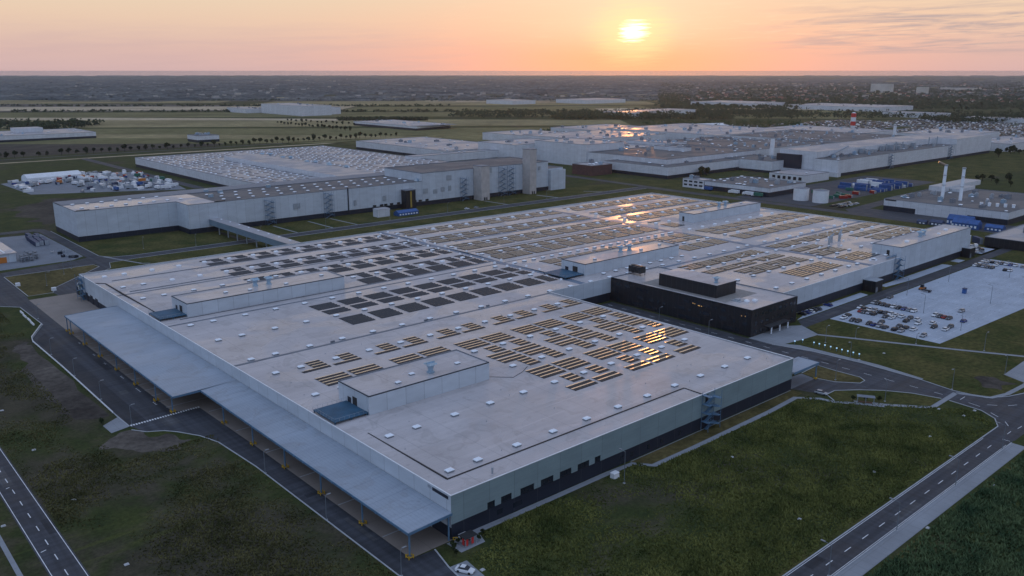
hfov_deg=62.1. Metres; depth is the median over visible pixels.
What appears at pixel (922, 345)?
footpath
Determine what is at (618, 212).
solar array
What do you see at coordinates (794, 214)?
solar array
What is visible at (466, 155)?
connecting gallery
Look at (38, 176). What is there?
storage tent
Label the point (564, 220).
solar array
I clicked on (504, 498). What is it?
window
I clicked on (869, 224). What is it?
solar array
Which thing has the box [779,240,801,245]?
solar array
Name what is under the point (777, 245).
solar array
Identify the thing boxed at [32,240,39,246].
container
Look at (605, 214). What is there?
solar array
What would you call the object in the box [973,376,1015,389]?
soil patch
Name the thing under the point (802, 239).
solar array
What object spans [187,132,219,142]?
substation house
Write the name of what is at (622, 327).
solar array
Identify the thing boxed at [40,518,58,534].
road patch
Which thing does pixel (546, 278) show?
solar array
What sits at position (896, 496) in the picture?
kerb
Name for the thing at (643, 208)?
solar array
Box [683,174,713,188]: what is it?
office house
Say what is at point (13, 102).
field
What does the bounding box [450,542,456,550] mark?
shrub
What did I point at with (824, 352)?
pavement
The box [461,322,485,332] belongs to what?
solar array
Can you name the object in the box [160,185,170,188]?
truck
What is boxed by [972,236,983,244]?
container
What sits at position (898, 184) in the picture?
container
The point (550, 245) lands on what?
solar array
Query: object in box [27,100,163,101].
field
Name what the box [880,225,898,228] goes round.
solar array
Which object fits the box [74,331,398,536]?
apron marking
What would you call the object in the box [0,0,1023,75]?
sky
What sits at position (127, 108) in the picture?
field
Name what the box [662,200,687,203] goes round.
solar array
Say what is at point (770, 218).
solar array
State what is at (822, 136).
hall
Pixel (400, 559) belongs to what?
street lamp
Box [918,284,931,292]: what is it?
site loader
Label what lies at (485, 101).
field
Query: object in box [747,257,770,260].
solar array
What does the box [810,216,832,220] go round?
solar array
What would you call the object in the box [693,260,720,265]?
solar array
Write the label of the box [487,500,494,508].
window
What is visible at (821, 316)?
service road
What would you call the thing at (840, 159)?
hall
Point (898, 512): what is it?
street lamp
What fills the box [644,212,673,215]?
solar array
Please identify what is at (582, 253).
solar array
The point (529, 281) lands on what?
solar array
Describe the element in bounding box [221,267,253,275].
solar array
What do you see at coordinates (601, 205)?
solar array
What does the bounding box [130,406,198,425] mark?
yard marking
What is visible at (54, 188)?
truck yard
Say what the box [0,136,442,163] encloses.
field road
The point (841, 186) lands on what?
container
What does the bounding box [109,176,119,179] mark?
truck
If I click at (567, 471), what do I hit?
window
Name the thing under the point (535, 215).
solar array
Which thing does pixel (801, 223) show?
solar array
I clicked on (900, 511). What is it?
road marking
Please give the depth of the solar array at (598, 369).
285.46 m
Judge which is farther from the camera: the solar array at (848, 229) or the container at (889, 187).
the container at (889, 187)
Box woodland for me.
[0,75,1023,100]
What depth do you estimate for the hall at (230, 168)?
932.66 m
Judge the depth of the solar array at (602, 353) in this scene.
305.25 m
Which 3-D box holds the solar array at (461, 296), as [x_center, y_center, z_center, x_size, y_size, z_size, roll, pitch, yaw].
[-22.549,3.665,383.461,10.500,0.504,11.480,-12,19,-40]
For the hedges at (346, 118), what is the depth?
2357.78 m
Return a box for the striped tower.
[850,112,855,127]
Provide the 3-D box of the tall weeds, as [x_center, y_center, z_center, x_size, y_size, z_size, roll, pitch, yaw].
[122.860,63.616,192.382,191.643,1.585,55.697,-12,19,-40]
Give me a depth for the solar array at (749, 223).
565.52 m
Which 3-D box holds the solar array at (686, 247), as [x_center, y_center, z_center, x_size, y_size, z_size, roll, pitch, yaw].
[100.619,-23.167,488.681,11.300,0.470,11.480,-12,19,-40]
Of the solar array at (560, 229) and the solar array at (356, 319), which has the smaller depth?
the solar array at (356, 319)
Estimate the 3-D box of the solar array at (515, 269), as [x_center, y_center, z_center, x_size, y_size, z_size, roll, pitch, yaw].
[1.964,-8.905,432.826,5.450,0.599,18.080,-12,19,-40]
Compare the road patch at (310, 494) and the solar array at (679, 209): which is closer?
the road patch at (310, 494)
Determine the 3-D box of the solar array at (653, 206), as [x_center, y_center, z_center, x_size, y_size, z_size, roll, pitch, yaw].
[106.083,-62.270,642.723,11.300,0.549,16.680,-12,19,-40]
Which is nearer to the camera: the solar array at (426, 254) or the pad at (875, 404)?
the pad at (875, 404)
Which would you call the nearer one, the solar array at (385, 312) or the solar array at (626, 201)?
the solar array at (385, 312)
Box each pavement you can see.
[775,344,922,378]
[836,443,1023,575]
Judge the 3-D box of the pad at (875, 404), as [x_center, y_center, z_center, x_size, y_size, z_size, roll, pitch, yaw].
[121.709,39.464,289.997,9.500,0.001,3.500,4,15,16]
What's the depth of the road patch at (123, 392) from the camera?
300.22 m
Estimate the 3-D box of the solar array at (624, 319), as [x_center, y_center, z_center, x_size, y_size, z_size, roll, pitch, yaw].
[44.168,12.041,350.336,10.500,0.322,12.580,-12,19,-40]
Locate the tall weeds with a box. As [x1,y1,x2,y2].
[868,453,1023,575]
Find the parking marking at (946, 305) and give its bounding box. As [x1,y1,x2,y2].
[849,265,1017,340]
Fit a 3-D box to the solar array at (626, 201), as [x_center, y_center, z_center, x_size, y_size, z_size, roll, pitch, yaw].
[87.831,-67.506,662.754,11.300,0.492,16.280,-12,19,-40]
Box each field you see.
[0,100,109,100]
[0,101,228,103]
[0,104,236,106]
[0,106,354,110]
[0,110,225,111]
[0,112,595,117]
[0,118,368,120]
[0,127,549,143]
[0,144,220,157]
[2,119,629,127]
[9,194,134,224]
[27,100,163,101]
[96,134,441,138]
[240,99,381,100]
[251,101,659,104]
[345,105,647,110]
[430,101,554,101]
[456,101,549,101]
[599,108,812,110]
[671,110,922,118]
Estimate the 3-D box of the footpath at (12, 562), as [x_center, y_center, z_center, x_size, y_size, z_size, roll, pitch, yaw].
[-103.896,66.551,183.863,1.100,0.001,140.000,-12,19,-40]
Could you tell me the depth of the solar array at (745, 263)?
448.55 m
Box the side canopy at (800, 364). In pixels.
[792,357,818,378]
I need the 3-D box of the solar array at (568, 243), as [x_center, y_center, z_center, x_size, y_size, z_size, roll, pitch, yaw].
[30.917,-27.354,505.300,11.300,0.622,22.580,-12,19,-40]
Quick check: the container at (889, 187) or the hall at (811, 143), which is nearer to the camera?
the container at (889, 187)
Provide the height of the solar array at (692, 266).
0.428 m
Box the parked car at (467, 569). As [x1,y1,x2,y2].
[455,564,474,574]
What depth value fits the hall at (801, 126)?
1422.58 m
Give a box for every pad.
[103,417,128,432]
[447,533,484,551]
[450,560,483,575]
[854,401,883,406]
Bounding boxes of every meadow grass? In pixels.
[0,312,392,575]
[467,395,992,575]
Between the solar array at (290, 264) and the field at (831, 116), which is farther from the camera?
the field at (831, 116)
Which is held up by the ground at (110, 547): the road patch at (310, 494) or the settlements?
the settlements
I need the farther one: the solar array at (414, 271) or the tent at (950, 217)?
the tent at (950, 217)
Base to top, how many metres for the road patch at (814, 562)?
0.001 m
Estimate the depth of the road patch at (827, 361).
331.69 m
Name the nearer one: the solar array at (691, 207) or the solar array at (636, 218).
the solar array at (636, 218)
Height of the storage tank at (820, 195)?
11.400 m
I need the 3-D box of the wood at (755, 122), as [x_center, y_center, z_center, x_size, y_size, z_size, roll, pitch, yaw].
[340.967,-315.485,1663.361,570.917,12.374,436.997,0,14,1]
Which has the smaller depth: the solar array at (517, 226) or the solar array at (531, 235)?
the solar array at (531, 235)
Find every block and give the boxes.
[478,138,542,158]
[534,137,623,164]
[611,264,797,336]
[627,137,686,144]
[654,143,690,151]
[870,84,893,92]
[916,87,928,92]
[940,87,977,90]
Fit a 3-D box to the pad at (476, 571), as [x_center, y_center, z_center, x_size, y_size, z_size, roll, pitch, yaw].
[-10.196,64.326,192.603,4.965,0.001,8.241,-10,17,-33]
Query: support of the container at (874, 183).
on the depot yard at (832, 187)
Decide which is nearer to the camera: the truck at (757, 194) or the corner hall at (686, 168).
the truck at (757, 194)
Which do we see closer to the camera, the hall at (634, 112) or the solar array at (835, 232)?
the solar array at (835, 232)
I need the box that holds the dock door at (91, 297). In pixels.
[76,286,98,307]
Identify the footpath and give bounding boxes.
[0,535,22,575]
[106,257,142,263]
[218,232,244,239]
[455,397,929,538]
[632,390,790,460]
[818,334,1023,356]
[930,392,956,407]
[956,383,1023,398]
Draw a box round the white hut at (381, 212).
[373,207,389,217]
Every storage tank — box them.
[793,187,809,200]
[812,189,828,202]
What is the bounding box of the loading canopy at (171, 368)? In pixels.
[64,306,452,559]
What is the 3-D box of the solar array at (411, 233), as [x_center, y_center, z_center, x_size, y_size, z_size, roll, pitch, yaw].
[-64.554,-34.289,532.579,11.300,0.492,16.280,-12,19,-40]
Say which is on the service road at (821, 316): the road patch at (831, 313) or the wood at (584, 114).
the road patch at (831, 313)
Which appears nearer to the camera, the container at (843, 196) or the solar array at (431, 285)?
the solar array at (431, 285)
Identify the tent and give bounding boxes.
[21,170,81,181]
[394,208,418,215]
[916,219,928,224]
[929,219,944,225]
[947,214,975,223]
[951,217,982,229]
[984,223,1005,231]
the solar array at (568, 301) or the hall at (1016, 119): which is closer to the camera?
the solar array at (568, 301)
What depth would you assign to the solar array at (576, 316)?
351.60 m
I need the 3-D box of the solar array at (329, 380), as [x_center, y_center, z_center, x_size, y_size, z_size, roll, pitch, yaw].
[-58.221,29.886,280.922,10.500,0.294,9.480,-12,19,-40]
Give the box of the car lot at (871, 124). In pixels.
[778,120,924,128]
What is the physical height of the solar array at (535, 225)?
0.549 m
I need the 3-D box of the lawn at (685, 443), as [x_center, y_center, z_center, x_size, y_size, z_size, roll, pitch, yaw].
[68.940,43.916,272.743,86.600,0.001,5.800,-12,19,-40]
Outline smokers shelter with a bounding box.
[857,394,874,403]
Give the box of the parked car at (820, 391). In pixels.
[814,389,827,395]
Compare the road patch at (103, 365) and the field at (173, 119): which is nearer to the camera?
the road patch at (103, 365)
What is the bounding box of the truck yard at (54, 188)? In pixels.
[2,172,184,194]
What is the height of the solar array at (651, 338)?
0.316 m
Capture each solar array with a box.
[199,258,229,265]
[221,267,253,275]
[224,255,253,261]
[243,276,265,279]
[246,263,278,271]
[248,251,277,257]
[270,272,295,275]
[271,248,298,254]
[271,259,301,267]
[292,245,321,251]
[293,256,324,263]
[295,268,319,271]
[301,359,331,372]
[309,302,350,314]
[314,242,342,247]
[315,371,352,385]
[317,252,347,259]
[319,264,353,272]
[333,352,361,364]
[334,239,362,244]
[338,249,368,256]
[338,297,378,308]
[339,313,374,324]
[342,260,376,268]
[344,272,386,283]
[347,363,382,374]
[354,236,382,241]
[359,246,389,252]
[364,257,397,264]
[364,292,403,302]
[367,308,402,317]
[368,268,408,278]
[374,234,392,238]
[374,343,400,354]
[379,243,409,249]
[386,253,418,260]
[388,353,423,363]
[389,287,428,297]
[391,264,431,274]
[394,230,422,235]
[394,302,428,311]
[399,241,421,246]
[402,336,427,347]
[406,250,439,257]
[410,228,438,233]
[413,260,452,270]
[414,282,452,292]
[417,346,450,356]
[421,236,450,242]
[421,297,454,306]
[425,248,451,253]
[429,226,455,230]
[434,257,473,266]
[436,234,466,240]
[436,278,475,287]
[436,328,460,338]
[444,223,472,228]
[446,292,477,300]
[448,243,481,249]
[453,231,483,237]
[454,255,486,262]
[454,338,489,349]
[460,274,497,282]
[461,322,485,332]
[462,221,487,225]
[464,241,496,247]
[470,287,500,295]
[471,229,499,234]
[475,249,516,258]
[477,219,503,223]
[479,332,515,342]
[481,238,514,243]
[481,269,518,278]
[484,345,515,358]
[487,226,516,232]
[491,315,514,324]
[492,217,519,220]
[492,247,532,255]
[493,282,522,290]
[497,353,540,364]
[498,235,530,240]
[501,267,530,273]
[504,224,532,229]
[507,214,533,218]
[508,338,540,351]
[510,244,549,252]
[510,324,545,334]
[513,278,544,285]
[513,310,536,318]
[515,232,546,237]
[518,222,547,226]
[522,212,546,216]
[522,346,565,357]
[526,364,565,377]
[528,241,566,249]
[533,230,563,235]
[533,319,567,328]
[534,219,561,224]
[535,275,557,281]
[536,210,559,214]
[540,258,561,265]
[540,304,562,312]
[540,330,571,342]
[544,238,583,246]
[547,227,578,232]
[549,217,576,222]
[552,356,590,369]
[554,338,596,347]
[557,254,576,258]
[559,299,581,307]
[559,312,592,320]
[559,373,597,390]
[560,235,599,242]
[562,324,592,336]
[563,207,586,210]
[563,215,590,219]
[563,225,592,229]
[575,205,599,208]
[576,232,613,239]
[576,251,592,254]
[577,222,607,227]
[578,331,618,341]
[580,307,612,315]
[582,347,621,359]
[585,365,622,381]
[588,203,613,206]
[588,317,618,328]
[589,211,615,215]
[592,220,621,224]
[592,248,609,251]
[593,230,629,237]
[601,201,625,204]
[602,209,627,213]
[604,324,643,333]
[606,227,644,234]
[606,340,643,352]
[608,312,637,322]
[615,200,636,202]
[615,207,640,211]
[616,355,652,370]
[618,216,648,220]
[621,225,657,231]
[624,198,646,201]
[624,318,662,327]
[628,205,652,209]
[631,214,661,217]
[633,333,669,343]
[636,196,659,199]
[638,348,675,362]
[639,239,673,243]
[641,203,665,207]
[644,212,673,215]
[648,195,669,197]
[649,220,683,226]
[652,202,676,205]
[654,236,687,242]
[654,327,687,337]
[656,210,679,213]
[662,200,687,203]
[664,339,700,353]
[668,208,691,210]
[668,233,702,239]
[674,198,697,201]
[678,264,705,269]
[679,206,702,208]
[679,245,699,250]
[688,242,714,247]
[691,204,712,207]
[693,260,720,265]
[695,228,728,233]
[702,239,727,244]
[702,268,726,273]
[709,226,740,230]
[709,256,735,261]
[718,264,741,269]
[720,223,753,228]
[724,253,750,258]
[729,233,754,238]
[734,221,765,225]
[734,261,756,265]
[734,267,765,274]
[738,250,763,254]
[743,231,767,235]
[745,219,775,223]
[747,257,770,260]
[750,263,780,270]
[754,228,778,232]
[756,217,787,221]
[762,254,784,258]
[764,260,794,266]
[765,243,790,247]
[766,226,790,230]
[767,214,798,218]
[777,223,801,227]
[778,212,808,216]
[778,256,808,262]
[778,269,815,276]
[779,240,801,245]
[790,221,812,225]
[790,247,809,251]
[791,238,814,240]
[793,265,829,272]
[800,219,822,222]
[802,244,822,248]
[803,235,825,239]
[805,249,834,255]
[807,261,843,268]
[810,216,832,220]
[815,232,837,236]
[817,246,846,251]
[828,230,848,233]
[836,254,867,260]
[837,227,857,230]
[847,251,880,257]
[849,225,869,228]
[849,233,867,236]
[858,222,878,225]
[859,230,878,233]
[864,235,891,239]
[871,227,887,230]
[874,232,901,236]
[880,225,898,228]
[885,229,910,233]
[896,227,920,230]
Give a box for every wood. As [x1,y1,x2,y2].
[0,118,104,129]
[448,107,735,119]
[546,118,834,131]
[630,106,1023,121]
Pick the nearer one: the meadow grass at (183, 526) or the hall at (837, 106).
the meadow grass at (183, 526)
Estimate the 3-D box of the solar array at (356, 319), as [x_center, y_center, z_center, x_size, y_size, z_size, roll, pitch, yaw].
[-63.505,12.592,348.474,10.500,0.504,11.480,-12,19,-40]
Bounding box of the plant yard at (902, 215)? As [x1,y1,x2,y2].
[862,209,1015,228]
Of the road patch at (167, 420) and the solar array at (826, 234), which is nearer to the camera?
the road patch at (167, 420)
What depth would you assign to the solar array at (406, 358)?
300.27 m
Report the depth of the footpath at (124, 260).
509.18 m
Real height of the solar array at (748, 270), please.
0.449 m
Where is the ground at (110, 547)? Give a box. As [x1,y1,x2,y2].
[0,75,1023,575]
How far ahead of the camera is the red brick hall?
928.39 m
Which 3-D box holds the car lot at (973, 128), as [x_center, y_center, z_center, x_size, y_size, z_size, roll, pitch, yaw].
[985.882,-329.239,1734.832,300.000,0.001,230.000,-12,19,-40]
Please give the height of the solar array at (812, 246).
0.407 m
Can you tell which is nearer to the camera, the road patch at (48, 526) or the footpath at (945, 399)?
the road patch at (48, 526)
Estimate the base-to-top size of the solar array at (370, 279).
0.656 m
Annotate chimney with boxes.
[769,137,775,154]
[893,125,896,134]
[938,161,947,198]
[958,167,965,200]
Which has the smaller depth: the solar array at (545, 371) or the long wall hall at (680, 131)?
the solar array at (545, 371)
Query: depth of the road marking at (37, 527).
211.20 m
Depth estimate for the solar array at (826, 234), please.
528.52 m
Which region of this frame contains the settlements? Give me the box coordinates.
[75,78,1023,97]
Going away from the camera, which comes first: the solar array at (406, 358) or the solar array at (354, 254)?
the solar array at (406, 358)
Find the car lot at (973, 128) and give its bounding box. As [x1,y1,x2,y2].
[911,122,1021,132]
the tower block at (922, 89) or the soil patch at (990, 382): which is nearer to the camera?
the soil patch at (990, 382)
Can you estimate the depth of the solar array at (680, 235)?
521.20 m
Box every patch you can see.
[0,468,13,486]
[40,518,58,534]
[93,358,111,370]
[99,430,190,451]
[118,390,128,394]
[158,415,181,426]
[304,490,319,497]
[344,517,376,540]
[804,556,825,568]
[816,359,838,364]
[824,310,840,315]
[884,286,906,293]
[890,502,921,521]
[942,458,961,469]
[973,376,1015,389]
[1006,361,1023,381]
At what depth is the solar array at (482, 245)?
497.38 m
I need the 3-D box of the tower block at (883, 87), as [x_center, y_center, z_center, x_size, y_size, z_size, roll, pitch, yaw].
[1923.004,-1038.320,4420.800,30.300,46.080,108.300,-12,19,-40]
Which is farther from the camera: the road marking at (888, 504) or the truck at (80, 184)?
the truck at (80, 184)
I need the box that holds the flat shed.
[0,242,16,263]
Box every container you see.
[22,189,33,192]
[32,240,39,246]
[37,239,43,245]
[41,238,48,244]
[838,185,850,188]
[839,195,847,198]
[840,182,852,187]
[854,183,867,187]
[854,187,866,190]
[857,179,869,183]
[867,188,880,191]
[870,181,882,186]
[879,184,892,190]
[890,182,902,187]
[895,181,908,186]
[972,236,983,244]
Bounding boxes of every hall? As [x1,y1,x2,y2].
[0,127,95,141]
[53,148,565,241]
[75,231,792,539]
[135,145,449,186]
[227,106,261,112]
[261,102,331,115]
[331,106,340,113]
[353,119,454,130]
[356,137,477,154]
[379,193,975,311]
[483,128,557,139]
[486,99,534,104]
[522,129,665,142]
[551,124,634,131]
[556,98,624,103]
[572,159,611,175]
[587,144,755,164]
[604,108,694,116]
[604,158,738,178]
[606,123,793,139]
[623,141,653,148]
[671,136,756,141]
[685,138,809,155]
[691,100,784,107]
[700,123,725,124]
[725,154,783,172]
[731,130,904,142]
[754,138,834,145]
[765,123,892,134]
[776,132,991,176]
[785,103,912,111]
[882,111,950,117]
[883,179,1023,224]
[896,127,999,136]
[965,116,1023,122]
[984,224,1023,250]
[990,135,1023,151]
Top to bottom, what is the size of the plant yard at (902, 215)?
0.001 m
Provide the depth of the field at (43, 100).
3229.41 m
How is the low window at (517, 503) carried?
in the factory hall at (467, 438)
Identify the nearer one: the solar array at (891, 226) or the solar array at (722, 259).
the solar array at (722, 259)
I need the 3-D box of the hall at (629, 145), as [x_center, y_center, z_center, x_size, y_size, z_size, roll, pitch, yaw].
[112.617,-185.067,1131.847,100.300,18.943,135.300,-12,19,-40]
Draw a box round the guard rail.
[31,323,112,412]
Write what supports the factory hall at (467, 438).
on the ground at (110, 547)
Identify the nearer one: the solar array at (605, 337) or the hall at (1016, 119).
the solar array at (605, 337)
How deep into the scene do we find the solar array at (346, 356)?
301.54 m
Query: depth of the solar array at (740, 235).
523.70 m
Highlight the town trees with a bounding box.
[654,81,1023,109]
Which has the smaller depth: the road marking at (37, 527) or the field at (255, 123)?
the road marking at (37, 527)
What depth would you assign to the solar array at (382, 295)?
381.26 m
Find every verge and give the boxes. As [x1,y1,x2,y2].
[872,461,1018,574]
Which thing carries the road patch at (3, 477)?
on the road at (67, 561)
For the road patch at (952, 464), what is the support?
on the road at (872, 530)
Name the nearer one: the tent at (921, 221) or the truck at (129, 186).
the tent at (921, 221)
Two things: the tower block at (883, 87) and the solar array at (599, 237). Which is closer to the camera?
the solar array at (599, 237)
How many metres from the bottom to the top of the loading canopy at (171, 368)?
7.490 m
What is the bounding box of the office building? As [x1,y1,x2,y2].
[769,169,828,182]
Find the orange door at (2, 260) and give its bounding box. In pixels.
[0,257,6,263]
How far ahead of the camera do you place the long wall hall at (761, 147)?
1114.62 m
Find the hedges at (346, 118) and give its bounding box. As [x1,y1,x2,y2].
[1,95,825,120]
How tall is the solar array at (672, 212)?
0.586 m
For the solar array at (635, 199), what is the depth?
671.33 m
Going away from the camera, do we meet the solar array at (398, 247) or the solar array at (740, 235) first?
the solar array at (398, 247)
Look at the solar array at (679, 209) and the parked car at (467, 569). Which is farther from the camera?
the solar array at (679, 209)
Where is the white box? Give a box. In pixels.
[610,470,618,478]
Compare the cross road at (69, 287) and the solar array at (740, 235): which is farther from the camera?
the solar array at (740, 235)
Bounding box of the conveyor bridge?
[209,218,299,246]
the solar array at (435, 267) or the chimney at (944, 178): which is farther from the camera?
the chimney at (944, 178)
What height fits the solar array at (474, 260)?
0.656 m
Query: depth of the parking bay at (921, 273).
471.89 m
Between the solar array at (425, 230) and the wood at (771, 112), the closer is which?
the solar array at (425, 230)
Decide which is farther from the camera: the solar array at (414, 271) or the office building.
the office building
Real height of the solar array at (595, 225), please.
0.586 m
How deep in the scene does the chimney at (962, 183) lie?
679.25 m
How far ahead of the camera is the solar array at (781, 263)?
448.74 m
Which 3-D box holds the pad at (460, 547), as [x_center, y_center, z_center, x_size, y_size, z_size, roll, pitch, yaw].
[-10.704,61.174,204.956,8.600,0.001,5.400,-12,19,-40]
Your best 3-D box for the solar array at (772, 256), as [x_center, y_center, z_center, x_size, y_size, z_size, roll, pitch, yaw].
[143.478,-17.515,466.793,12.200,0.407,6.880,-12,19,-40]
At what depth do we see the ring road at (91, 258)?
562.77 m
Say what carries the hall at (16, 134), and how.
on the ground at (110, 547)
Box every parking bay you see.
[798,293,866,319]
[882,264,951,286]
[975,247,993,253]
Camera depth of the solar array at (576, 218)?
589.90 m
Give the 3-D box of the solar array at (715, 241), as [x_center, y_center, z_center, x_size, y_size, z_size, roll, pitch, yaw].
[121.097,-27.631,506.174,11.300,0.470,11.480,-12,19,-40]
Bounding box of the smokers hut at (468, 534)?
[458,529,477,547]
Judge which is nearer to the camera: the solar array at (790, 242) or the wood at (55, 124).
the solar array at (790, 242)
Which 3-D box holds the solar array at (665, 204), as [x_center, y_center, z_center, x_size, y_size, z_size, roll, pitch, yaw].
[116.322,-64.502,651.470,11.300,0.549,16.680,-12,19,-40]
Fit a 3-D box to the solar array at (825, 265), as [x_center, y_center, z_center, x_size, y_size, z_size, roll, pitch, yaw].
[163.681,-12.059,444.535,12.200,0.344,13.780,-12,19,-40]
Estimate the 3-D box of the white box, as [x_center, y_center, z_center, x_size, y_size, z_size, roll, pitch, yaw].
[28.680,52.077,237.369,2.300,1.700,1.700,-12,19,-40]
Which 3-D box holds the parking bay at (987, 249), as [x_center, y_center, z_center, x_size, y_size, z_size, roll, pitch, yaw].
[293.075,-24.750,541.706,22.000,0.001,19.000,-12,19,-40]
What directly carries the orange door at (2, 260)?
in the flat shed
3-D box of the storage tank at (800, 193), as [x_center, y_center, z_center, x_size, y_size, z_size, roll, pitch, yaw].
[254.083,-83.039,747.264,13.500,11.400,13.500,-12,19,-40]
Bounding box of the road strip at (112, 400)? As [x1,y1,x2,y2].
[37,334,145,424]
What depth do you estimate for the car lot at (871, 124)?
1768.52 m
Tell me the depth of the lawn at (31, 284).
462.82 m
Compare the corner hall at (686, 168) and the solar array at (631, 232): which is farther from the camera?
the corner hall at (686, 168)
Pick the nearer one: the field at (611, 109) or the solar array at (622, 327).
the solar array at (622, 327)
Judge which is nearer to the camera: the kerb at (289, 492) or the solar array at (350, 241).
the kerb at (289, 492)
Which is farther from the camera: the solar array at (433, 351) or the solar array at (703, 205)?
the solar array at (703, 205)
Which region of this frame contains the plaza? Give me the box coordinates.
[750,325,817,343]
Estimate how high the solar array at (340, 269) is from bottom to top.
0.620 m
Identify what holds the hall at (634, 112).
on the ground at (110, 547)
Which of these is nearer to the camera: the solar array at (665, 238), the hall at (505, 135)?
the solar array at (665, 238)
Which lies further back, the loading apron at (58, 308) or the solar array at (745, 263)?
the solar array at (745, 263)
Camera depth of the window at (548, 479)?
225.44 m
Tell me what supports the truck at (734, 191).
on the lawn at (673, 184)
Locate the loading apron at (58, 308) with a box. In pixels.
[29,293,450,557]
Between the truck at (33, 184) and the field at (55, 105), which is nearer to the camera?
the truck at (33, 184)
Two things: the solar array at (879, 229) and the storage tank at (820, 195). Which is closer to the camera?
the solar array at (879, 229)
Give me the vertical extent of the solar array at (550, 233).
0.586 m
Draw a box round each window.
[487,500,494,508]
[497,508,502,514]
[501,493,510,502]
[513,500,521,507]
[521,483,533,493]
[541,475,552,485]
[560,468,570,477]
[578,460,588,469]
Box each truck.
[30,182,38,186]
[44,179,52,183]
[77,182,84,186]
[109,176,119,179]
[125,185,135,188]
[138,178,148,181]
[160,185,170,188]
[702,186,712,190]
[728,189,739,193]
[742,191,753,195]
[751,192,762,196]
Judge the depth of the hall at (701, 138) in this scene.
1208.70 m
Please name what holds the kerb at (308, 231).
on the lawn at (126, 246)
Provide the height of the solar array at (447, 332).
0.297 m
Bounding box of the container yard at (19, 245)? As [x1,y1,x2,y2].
[0,234,81,270]
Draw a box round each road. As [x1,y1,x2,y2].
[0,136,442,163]
[0,187,643,276]
[0,274,455,575]
[0,447,89,575]
[6,135,419,159]
[54,263,109,294]
[82,158,204,188]
[565,175,996,232]
[601,302,1023,440]
[785,434,1012,575]
[798,248,1011,326]
[845,189,926,214]
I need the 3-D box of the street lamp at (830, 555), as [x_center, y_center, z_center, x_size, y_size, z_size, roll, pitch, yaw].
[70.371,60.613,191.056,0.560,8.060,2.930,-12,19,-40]
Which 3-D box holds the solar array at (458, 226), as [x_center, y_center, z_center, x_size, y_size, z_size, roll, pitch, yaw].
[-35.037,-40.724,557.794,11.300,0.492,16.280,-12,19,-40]
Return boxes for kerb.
[0,306,128,425]
[4,264,99,295]
[51,187,635,256]
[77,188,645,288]
[132,429,399,575]
[434,549,458,575]
[772,344,1023,397]
[782,400,997,575]
[802,365,864,382]
[827,389,940,400]
[833,442,1011,575]
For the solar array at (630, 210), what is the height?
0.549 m
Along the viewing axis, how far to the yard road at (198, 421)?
269.28 m
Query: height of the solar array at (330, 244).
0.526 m
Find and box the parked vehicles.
[729,118,1023,136]
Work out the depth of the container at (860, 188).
808.14 m
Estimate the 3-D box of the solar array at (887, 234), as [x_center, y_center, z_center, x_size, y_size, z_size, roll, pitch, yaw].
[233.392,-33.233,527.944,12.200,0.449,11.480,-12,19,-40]
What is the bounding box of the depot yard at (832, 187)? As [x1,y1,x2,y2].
[737,176,933,206]
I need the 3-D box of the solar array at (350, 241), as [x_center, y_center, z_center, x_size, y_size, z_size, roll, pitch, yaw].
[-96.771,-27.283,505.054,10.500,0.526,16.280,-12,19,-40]
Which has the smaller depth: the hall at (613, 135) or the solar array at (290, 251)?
the solar array at (290, 251)
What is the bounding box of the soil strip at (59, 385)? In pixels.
[12,342,109,419]
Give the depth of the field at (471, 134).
1542.11 m
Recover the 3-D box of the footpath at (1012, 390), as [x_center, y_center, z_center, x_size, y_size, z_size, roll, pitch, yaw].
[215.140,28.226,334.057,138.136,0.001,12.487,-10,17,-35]
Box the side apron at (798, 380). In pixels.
[791,374,812,388]
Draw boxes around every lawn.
[5,265,97,295]
[58,183,633,256]
[108,189,783,269]
[573,175,835,196]
[631,390,801,463]
[773,206,1023,260]
[796,246,997,319]
[802,335,1023,396]
[803,366,862,382]
[808,309,1023,355]
[829,390,938,404]
[838,150,1023,185]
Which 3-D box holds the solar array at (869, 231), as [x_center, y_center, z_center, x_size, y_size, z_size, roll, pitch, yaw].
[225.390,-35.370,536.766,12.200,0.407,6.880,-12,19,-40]
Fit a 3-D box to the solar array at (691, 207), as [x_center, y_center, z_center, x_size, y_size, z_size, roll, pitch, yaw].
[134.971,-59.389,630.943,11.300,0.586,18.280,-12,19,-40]
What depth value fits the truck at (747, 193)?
773.61 m
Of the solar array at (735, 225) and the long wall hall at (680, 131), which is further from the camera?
the long wall hall at (680, 131)
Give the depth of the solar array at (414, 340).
319.81 m
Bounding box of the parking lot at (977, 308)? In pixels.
[830,259,1023,343]
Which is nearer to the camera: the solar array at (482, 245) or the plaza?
the plaza
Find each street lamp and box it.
[400,546,406,575]
[820,539,831,575]
[889,497,899,530]
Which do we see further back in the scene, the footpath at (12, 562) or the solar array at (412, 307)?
the solar array at (412, 307)
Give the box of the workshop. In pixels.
[705,176,805,196]
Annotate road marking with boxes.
[0,449,87,575]
[0,471,67,574]
[787,438,1005,575]
[811,445,990,575]
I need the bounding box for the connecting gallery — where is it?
[405,149,497,160]

